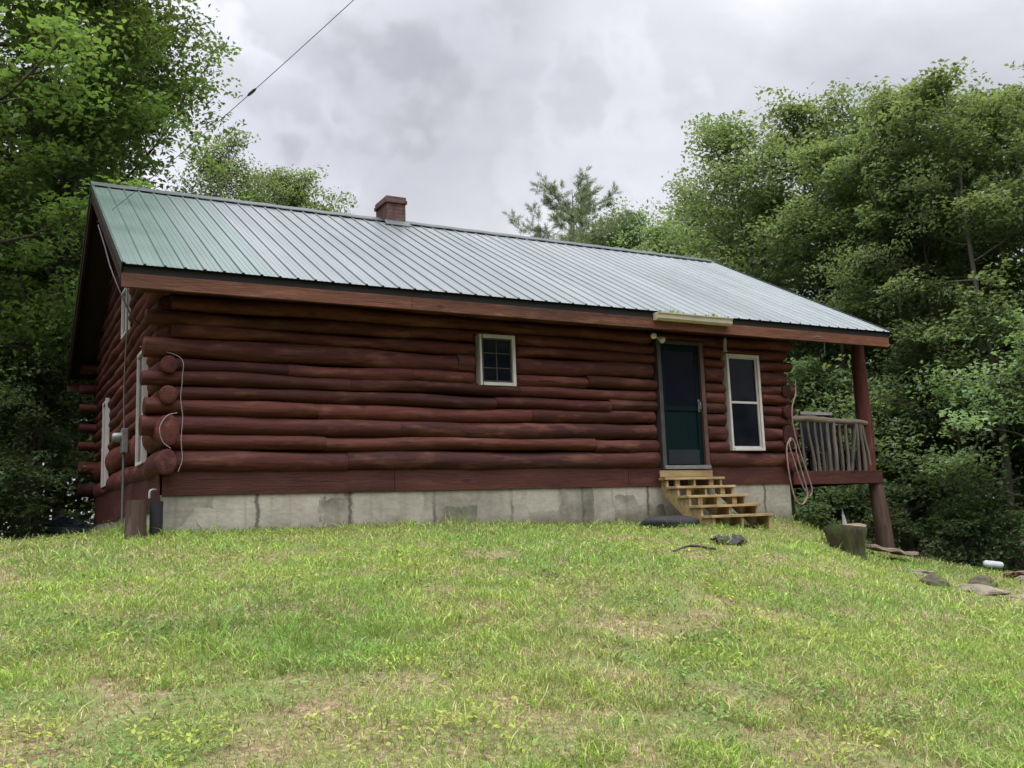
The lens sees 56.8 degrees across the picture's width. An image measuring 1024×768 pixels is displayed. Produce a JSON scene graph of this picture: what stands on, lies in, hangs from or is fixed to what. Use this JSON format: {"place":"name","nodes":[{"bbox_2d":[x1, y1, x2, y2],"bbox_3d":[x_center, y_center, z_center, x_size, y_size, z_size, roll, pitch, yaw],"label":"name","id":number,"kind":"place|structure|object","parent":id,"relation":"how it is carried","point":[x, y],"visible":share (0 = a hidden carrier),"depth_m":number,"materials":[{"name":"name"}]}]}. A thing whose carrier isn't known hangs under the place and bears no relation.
{"place":"outdoors","nodes":[
{"label":"outdoors","id":0,"kind":"place"},
{"bbox_2d":[0,508,1023,767],"bbox_3d":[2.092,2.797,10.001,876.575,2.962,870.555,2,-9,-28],"label":"ground","id":1,"kind":"structure","parent":0,"point":[550,736],"depth_m":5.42,"materials":[{"name":"green plant"}]},
{"bbox_2d":[0,475,62,540],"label":"shrub","id":2,"kind":"object","parent":1,"relation":"on","point":[5,502],"visible":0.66,"depth_m":18.04,"materials":[{"name":"green plant"}]},
{"bbox_2d":[0,50,87,539],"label":"slender tree","id":3,"kind":"object","parent":1,"relation":"on","point":[50,183],"visible":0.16,"depth_m":20.84,"materials":[{"name":"green plant"}]},
{"bbox_2d":[0,249,94,539],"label":"understory tree","id":4,"kind":"object","parent":1,"relation":"on","point":[52,449],"visible":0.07,"depth_m":24.05,"materials":[{"name":"green plant"}]},
{"bbox_2d":[0,333,95,537],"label":"understory tree","id":5,"kind":"object","parent":1,"relation":"on","point":[40,420],"visible":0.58,"depth_m":19.06,"materials":[{"name":"green plant"}]},
{"bbox_2d":[0,361,96,518],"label":"understory tree","id":6,"kind":"object","parent":1,"relation":"on","point":[6,404],"visible":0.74,"depth_m":18.08,"materials":[{"name":"green plant"}]},
{"bbox_2d":[0,123,105,538],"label":"broadleaf tree","id":7,"kind":"object","parent":1,"relation":"on","point":[42,274],"visible":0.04,"depth_m":22.70,"materials":[{"name":"green plant"}]},
{"bbox_2d":[0,16,119,366],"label":"slender tree","id":8,"kind":"object","parent":1,"relation":"on","point":[35,128],"visible":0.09,"depth_m":21.00,"materials":[{"name":"green plant"}]},
{"bbox_2d":[35,517,95,538],"bbox_3d":[-9.303,3.168,19.762,1.330,0.797,1.030,2,-9,-28],"label":"tarp heap","id":9,"kind":"object","parent":1,"relation":"on","point":[63,523],"visible":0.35,"depth_m":19.52,"materials":[{"name":"black plastic"}]},
{"bbox_2d":[0,0,235,400],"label":"broadleaf tree","id":10,"kind":"object","parent":1,"relation":"on","point":[132,110],"visible":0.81,"depth_m":18.71,"materials":[{"name":"green plant"}]},
{"bbox_2d":[0,0,246,539],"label":"broadleaf tree","id":11,"kind":"object","parent":1,"relation":"on","point":[129,24],"visible":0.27,"depth_m":20.13,"materials":[{"name":"green plant"}]},
{"bbox_2d":[0,0,266,453],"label":"broadleaf tree","id":12,"kind":"object","parent":1,"relation":"on","point":[166,80],"visible":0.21,"depth_m":21.36,"materials":[{"name":"green plant"}]},
{"bbox_2d":[124,500,146,539],"bbox_3d":[-4.374,1.601,11.013,0.245,0.496,0.257,2,-9,-28],"label":"log offcut","id":13,"kind":"object","parent":1,"relation":"on","point":[135,514],"visible":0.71,"depth_m":10.93,"materials":[{"name":"brown wood"}]},
{"bbox_2d":[149,501,162,537],"bbox_3d":[-4.190,1.617,11.154,0.145,0.470,0.145,2,-9,-28],"label":"drain pipe","id":14,"kind":"object","parent":1,"relation":"on","point":[156,517],"visible":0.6,"depth_m":11.10,"materials":[{"name":"black plastic"}]},
{"bbox_2d":[164,117,285,204],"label":"broadleaf tree","id":15,"kind":"object","parent":1,"relation":"on","point":[224,181],"visible":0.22,"depth_m":27.23,"materials":[{"name":"green plant"}]},
{"bbox_2d":[234,164,356,211],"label":"broadleaf tree","id":16,"kind":"object","parent":1,"relation":"on","point":[293,193],"visible":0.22,"depth_m":41.12,"materials":[{"name":"green plant"}]},
{"bbox_2d":[318,193,350,213],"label":"broadleaf tree","id":17,"kind":"object","parent":1,"relation":"on","point":[339,207],"depth_m":46.86,"materials":[{"name":"green plant"}]},
{"bbox_2d":[66,181,894,547],"bbox_3d":[-0.854,0.344,18.063,13.332,7.662,9.420,2,-9,-28],"label":"log cabin","id":18,"kind":"object","parent":1,"relation":"on","point":[386,363],"visible":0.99,"depth_m":13.91,"materials":[{"name":"wood"}]},
{"bbox_2d":[101,398,111,487],"bbox_3d":[-7.183,1.056,16.792,0.149,1.530,0.800,2,-9,-28],"label":"window","id":19,"kind":"structure","parent":18,"relation":"in","point":[106,430],"depth_m":16.50,"materials":[{"name":"white glass"}]},
{"bbox_2d":[98,225,139,324],"bbox_3d":[-5.370,-1.560,12.954,0.400,1.900,2.237,2,-9,-28],"label":"drooping cable","id":20,"kind":"object","parent":18,"relation":"hanging from","point":[135,320],"visible":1,"depth_m":12.10,"materials":[{"name":"grey rubber"}]},
{"bbox_2d":[121,288,131,339],"bbox_3d":[-5.986,-1.137,14.751,0.149,0.770,0.800,2,-9,-28],"label":"window","id":21,"kind":"structure","parent":18,"relation":"in","point":[123,310],"depth_m":14.90,"materials":[{"name":"white glass"}]},
{"bbox_2d":[135,350,150,466],"bbox_3d":[-4.957,0.309,12.748,0.149,1.550,0.790,2,-9,-28],"label":"window","id":22,"kind":"structure","parent":18,"relation":"in","point":[141,454],"depth_m":12.95,"materials":[{"name":"white glass"}]},
{"bbox_2d":[140,346,183,471],"bbox_3d":[-4.340,0.277,11.513,0.718,1.606,0.224,-5,-9,22],"label":"corner cable","id":23,"kind":"object","parent":18,"relation":"attached to","point":[175,413],"visible":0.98,"depth_m":11.43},
{"bbox_2d":[97,0,353,221],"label":"service cable","id":24,"kind":"object","parent":18,"relation":"attached to","point":[252,91],"visible":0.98,"depth_m":11.89,"materials":[{"name":"black rubber"}]},
{"bbox_2d":[475,334,516,386],"bbox_3d":[-0.238,-0.340,13.887,0.588,0.752,0.156,2,-9,-28],"label":"window","id":25,"kind":"structure","parent":18,"relation":"in","point":[495,355],"depth_m":13.86,"materials":[{"name":"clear glass"}]},
{"bbox_2d":[651,339,711,468],"bbox_3d":[2.753,0.340,15.401,0.947,2.087,0.190,2,-9,-28],"label":"door","id":26,"kind":"structure","parent":18,"relation":"in","point":[681,423],"depth_m":15.40,"materials":[{"name":"teal metal"}]},
{"bbox_2d":[720,353,765,450],"bbox_3d":[3.918,0.317,16.065,0.723,1.636,0.156,2,-9,-28],"label":"window","id":27,"kind":"structure","parent":18,"relation":"in","point":[742,382],"depth_m":16.04,"materials":[{"name":"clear glass"}]},
{"bbox_2d":[786,380,812,504],"bbox_3d":[4.854,0.981,16.163,0.546,2.153,0.096,2,-9,-28],"label":"garden hose","id":28,"kind":"object","parent":18,"relation":"hanging from","point":[787,444],"visible":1,"depth_m":16.09,"materials":[{"name":"rubber"}]},
{"bbox_2d":[792,411,833,470],"bbox_3d":[5.438,1.097,17.555,0.810,1.120,0.660,2,-9,-28],"label":"porch chair","id":29,"kind":"object","parent":18,"relation":"on","point":[804,430],"visible":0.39,"depth_m":17.35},
{"bbox_2d":[501,165,634,245],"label":"pine tree","id":30,"kind":"object","parent":1,"relation":"on","point":[584,196],"visible":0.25,"depth_m":41.31,"materials":[{"name":"green plant"}]},
{"bbox_2d":[547,205,607,241],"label":"pine tree","id":31,"kind":"object","parent":1,"relation":"on","point":[567,216],"visible":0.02,"depth_m":46.30,"materials":[{"name":"green plant"}]},
{"bbox_2d":[552,196,657,251],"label":"broadleaf tree","id":32,"kind":"object","parent":1,"relation":"on","point":[641,216],"visible":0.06,"depth_m":42.93,"materials":[{"name":"green plant"}]},
{"bbox_2d":[578,234,650,251],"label":"broadleaf tree","id":33,"kind":"object","parent":1,"relation":"on","point":[615,243],"visible":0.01,"depth_m":43.62,"materials":[{"name":"green plant"}]},
{"bbox_2d":[639,516,699,528],"bbox_3d":[2.322,2.047,13.862,1.062,0.240,0.486,2,-9,-28],"label":"rubber mat","id":34,"kind":"object","parent":1,"relation":"on","point":[658,521],"visible":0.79,"depth_m":13.61,"materials":[{"name":"black rubber"}]},
{"bbox_2d":[641,169,745,258],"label":"broadleaf tree","id":35,"kind":"object","parent":1,"relation":"on","point":[677,199],"visible":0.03,"depth_m":36.25,"materials":[{"name":"green plant"}]},
{"bbox_2d":[673,544,715,551],"bbox_3d":[2.111,1.901,10.990,0.833,0.089,0.053,6,-11,-44],"label":"fallen stick","id":36,"kind":"object","parent":1,"relation":"on","point":[695,545],"visible":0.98,"depth_m":11.01,"materials":[{"name":"wood"}]},
{"bbox_2d":[604,214,807,354],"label":"broadleaf tree","id":37,"kind":"object","parent":1,"relation":"on","point":[652,231],"visible":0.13,"depth_m":33.19,"materials":[{"name":"green plant"}]},
{"bbox_2d":[659,470,772,529],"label":"wooden steps","id":38,"kind":"structure","parent":1,"relation":"on","point":[748,513],"depth_m":14.60,"materials":[{"name":"brown wood"}]},
{"bbox_2d":[710,533,747,544],"bbox_3d":[2.761,1.972,12.061,0.525,0.136,0.321,2,-9,-28],"label":"plastic scrap","id":39,"kind":"object","parent":1,"relation":"on","point":[736,539],"visible":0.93,"depth_m":12.03,"materials":[{"name":"grey plastic"}]},
{"bbox_2d":[634,176,866,404],"bbox_3d":[7.152,-0.285,28.570,7.598,12.193,7.094,1,-9,-19],"label":"broadleaf tree","id":40,"kind":"object","parent":1,"relation":"on","point":[752,242],"visible":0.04,"depth_m":28.70,"materials":[{"name":"green plant"}]},
{"bbox_2d":[653,109,876,499],"bbox_3d":[6.440,-1.308,25.969,6.691,13.539,6.616,-7,-9,30],"label":"broadleaf tree","id":41,"kind":"object","parent":1,"relation":"on","point":[736,173],"visible":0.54,"depth_m":26.08,"materials":[{"name":"green plant"}]},
{"bbox_2d":[794,496,841,531],"bbox_3d":[6.165,3.235,20.449,2.402,1.749,2.409,-5,-8,17],"label":"shrub","id":42,"kind":"object","parent":1,"relation":"on","point":[818,519],"visible":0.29,"depth_m":20.21,"materials":[{"name":"green plant"}]},
{"bbox_2d":[695,82,941,509],"bbox_3d":[8.797,-1.398,27.766,9.151,14.761,7.836,4,-10,-37],"label":"broadleaf tree","id":43,"kind":"object","parent":1,"relation":"on","point":[790,112],"visible":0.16,"depth_m":27.45,"materials":[{"name":"green plant"}]},
{"bbox_2d":[755,133,929,523],"bbox_3d":[8.272,-0.568,23.713,3.936,11.328,4.256,-2,-8,-2],"label":"slender tree","id":44,"kind":"object","parent":1,"relation":"on","point":[810,154],"visible":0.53,"depth_m":23.87,"materials":[{"name":"green plant"}]},
{"bbox_2d":[823,509,866,559],"bbox_3d":[5.197,2.384,14.651,0.658,0.930,0.657,2,-9,-28],"label":"tree stump","id":45,"kind":"object","parent":1,"relation":"on","point":[851,537],"visible":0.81,"depth_m":14.42,"materials":[{"name":"brown wood"}]},
{"bbox_2d":[783,354,939,552],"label":"understory tree","id":46,"kind":"object","parent":1,"relation":"on","point":[803,368],"visible":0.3,"depth_m":22.79,"materials":[{"name":"green plant"}]},
{"bbox_2d":[763,78,993,547],"bbox_3d":[9.999,-1.450,25.397,6.491,13.849,6.418,4,-10,-38],"label":"broadleaf tree","id":47,"kind":"object","parent":1,"relation":"on","point":[852,112],"visible":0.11,"depth_m":25.92,"materials":[{"name":"green plant"}]},
{"bbox_2d":[829,501,929,559],"bbox_3d":[7.511,3.103,19.102,2.088,1.516,2.082,6,-11,-43],"label":"shrub","id":48,"kind":"object","parent":1,"relation":"on","point":[895,523],"visible":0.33,"depth_m":18.81,"materials":[{"name":"green plant"}]},
{"bbox_2d":[783,343,995,526],"bbox_3d":[9.232,2.137,26.225,7.069,6.967,6.583,5,-11,-43],"label":"understory tree","id":49,"kind":"object","parent":1,"relation":"on","point":[799,402],"visible":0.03,"depth_m":25.44,"materials":[{"name":"green plant"}]},
{"bbox_2d":[866,544,918,554],"bbox_3d":[6.265,2.756,15.759,1.224,0.232,0.315,3,-10,-33],"label":"slab board","id":50,"kind":"object","parent":1,"relation":"on","point":[894,551],"visible":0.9,"depth_m":15.63,"materials":[{"name":"brown wood"}]},
{"bbox_2d":[782,152,1022,569],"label":"broadleaf tree","id":51,"kind":"object","parent":1,"relation":"on","point":[910,266],"visible":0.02,"depth_m":24.26,"materials":[{"name":"green plant"}]},
{"bbox_2d":[798,87,1014,556],"bbox_3d":[9.374,-1.091,22.302,4.450,11.843,4.115,-3,-8,9],"label":"slender tree","id":52,"kind":"object","parent":1,"relation":"on","point":[869,288],"visible":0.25,"depth_m":22.39,"materials":[{"name":"green plant"}]},
{"bbox_2d":[798,353,1023,556],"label":"understory tree","id":53,"kind":"object","parent":1,"relation":"on","point":[873,385],"visible":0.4,"depth_m":20.83,"materials":[{"name":"green plant"}]},
{"bbox_2d":[803,77,1023,542],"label":"broadleaf tree","id":54,"kind":"object","parent":1,"relation":"on","point":[937,184],"visible":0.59,"depth_m":21.39,"materials":[{"name":"green plant"}]},
{"bbox_2d":[808,287,1023,566],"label":"understory tree","id":55,"kind":"object","parent":1,"relation":"on","point":[952,327],"visible":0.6,"depth_m":19.64,"materials":[{"name":"green plant"}]},
{"bbox_2d":[900,569,936,575],"bbox_3d":[6.132,2.912,14.517,0.729,0.141,0.263,-5,-9,23],"label":"fieldstone","id":56,"kind":"object","parent":1,"relation":"on","point":[921,571],"visible":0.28,"depth_m":14.40,"materials":[{"name":"beige stone"}]},
{"bbox_2d":[832,84,1017,564],"bbox_3d":[13.592,-1.369,28.145,7.023,14.675,7.103,0,-8,-11],"label":"broadleaf tree","id":57,"kind":"object","parent":1,"relation":"on","point":[950,539],"visible":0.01,"depth_m":27.88,"materials":[{"name":"green plant"}]},
{"bbox_2d":[843,75,1023,565],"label":"slender tree","id":58,"kind":"object","parent":1,"relation":"on","point":[897,211],"visible":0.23,"depth_m":21.62,"materials":[{"name":"green plant"}]},
{"bbox_2d":[845,306,1023,570],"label":"understory tree","id":59,"kind":"object","parent":1,"relation":"on","point":[1018,437],"visible":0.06,"depth_m":22.56,"materials":[{"name":"green plant"}]},
{"bbox_2d":[919,573,949,588],"bbox_3d":[5.752,2.752,12.933,0.410,0.325,0.337,2,-9,-28],"label":"fieldstone","id":60,"kind":"object","parent":1,"relation":"on","point":[936,579],"visible":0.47,"depth_m":12.85,"materials":[{"name":"grey stone"}]},
{"bbox_2d":[851,56,1023,570],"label":"slender tree","id":61,"kind":"object","parent":1,"relation":"on","point":[940,83],"visible":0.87,"depth_m":20.27,"materials":[{"name":"green plant"}]},
{"bbox_2d":[855,307,1023,536],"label":"understory tree","id":62,"kind":"object","parent":1,"relation":"on","point":[976,492],"visible":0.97,"depth_m":18.19,"materials":[{"name":"green plant"}]},
{"bbox_2d":[873,70,1023,436],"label":"broadleaf tree","id":63,"kind":"object","parent":1,"relation":"on","point":[1009,168],"visible":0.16,"depth_m":22.47,"materials":[{"name":"green plant"}]},
{"bbox_2d":[891,498,1023,571],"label":"shrub","id":64,"kind":"object","parent":1,"relation":"on","point":[945,516],"visible":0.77,"depth_m":18.56,"materials":[{"name":"green plant"}]},
{"bbox_2d":[934,87,1023,350],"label":"slender tree","id":65,"kind":"object","parent":1,"relation":"on","point":[982,234],"visible":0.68,"depth_m":20.34,"materials":[{"name":"green plant"}]},
{"bbox_2d":[952,584,1010,595],"bbox_3d":[6.333,2.873,13.070,1.069,0.221,0.718,-2,-8,0],"label":"fieldstone","id":66,"kind":"object","parent":1,"relation":"on","point":[987,590],"visible":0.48,"depth_m":12.88,"materials":[{"name":"beige stone"}]},
{"bbox_2d":[965,575,999,587],"bbox_3d":[6.790,2.936,13.734,0.658,0.328,0.455,2,-9,-28],"label":"fieldstone","id":67,"kind":"object","parent":1,"relation":"on","point":[982,579],"visible":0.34,"depth_m":13.62,"materials":[{"name":"grey stone"}]},
{"bbox_2d":[983,560,1003,568],"bbox_3d":[8.880,3.335,17.479,0.358,0.171,0.139,-3,-8,4],"label":"white drum","id":68,"kind":"object","parent":1,"relation":"on","point":[994,564],"visible":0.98,"depth_m":17.43,"materials":[{"name":"plastic"}]},
{"bbox_2d":[975,508,1023,571],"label":"shrub","id":69,"kind":"object","parent":1,"relation":"on","point":[1012,522],"visible":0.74,"depth_m":18.14,"materials":[{"name":"green plant"}]},
{"bbox_2d":[986,61,1023,312],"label":"broadleaf tree","id":70,"kind":"object","parent":1,"relation":"on","point":[1017,267],"visible":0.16,"depth_m":22.37,"materials":[{"name":"green plant"}]},
{"bbox_2d":[994,594,1023,598],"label":"fieldstone","id":71,"kind":"object","parent":1,"relation":"on","point":[1015,596],"visible":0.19,"depth_m":12.66,"materials":[{"name":"beige stone"}]},
{"bbox_2d":[1003,571,1023,579],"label":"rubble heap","id":72,"kind":"object","parent":1,"relation":"on","point":[1013,573],"visible":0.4,"depth_m":15.08,"materials":[{"name":"brown stone"}]},
{"bbox_2d":[1014,575,1023,581],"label":"fieldstone","id":73,"kind":"object","parent":1,"relation":"on","point":[1021,577],"visible":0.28,"depth_m":14.65,"materials":[{"name":"grey stone"}]},
{"bbox_2d":[0,119,1023,569],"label":"background","id":74,"kind":"structure","parent":0,"point":[918,515],"depth_m":23.32},
{"bbox_2d":[0,0,1023,526],"label":"sky","id":75,"kind":"structure","parent":0,"point":[452,109],"materials":[{"name":"grey"}]}
]}

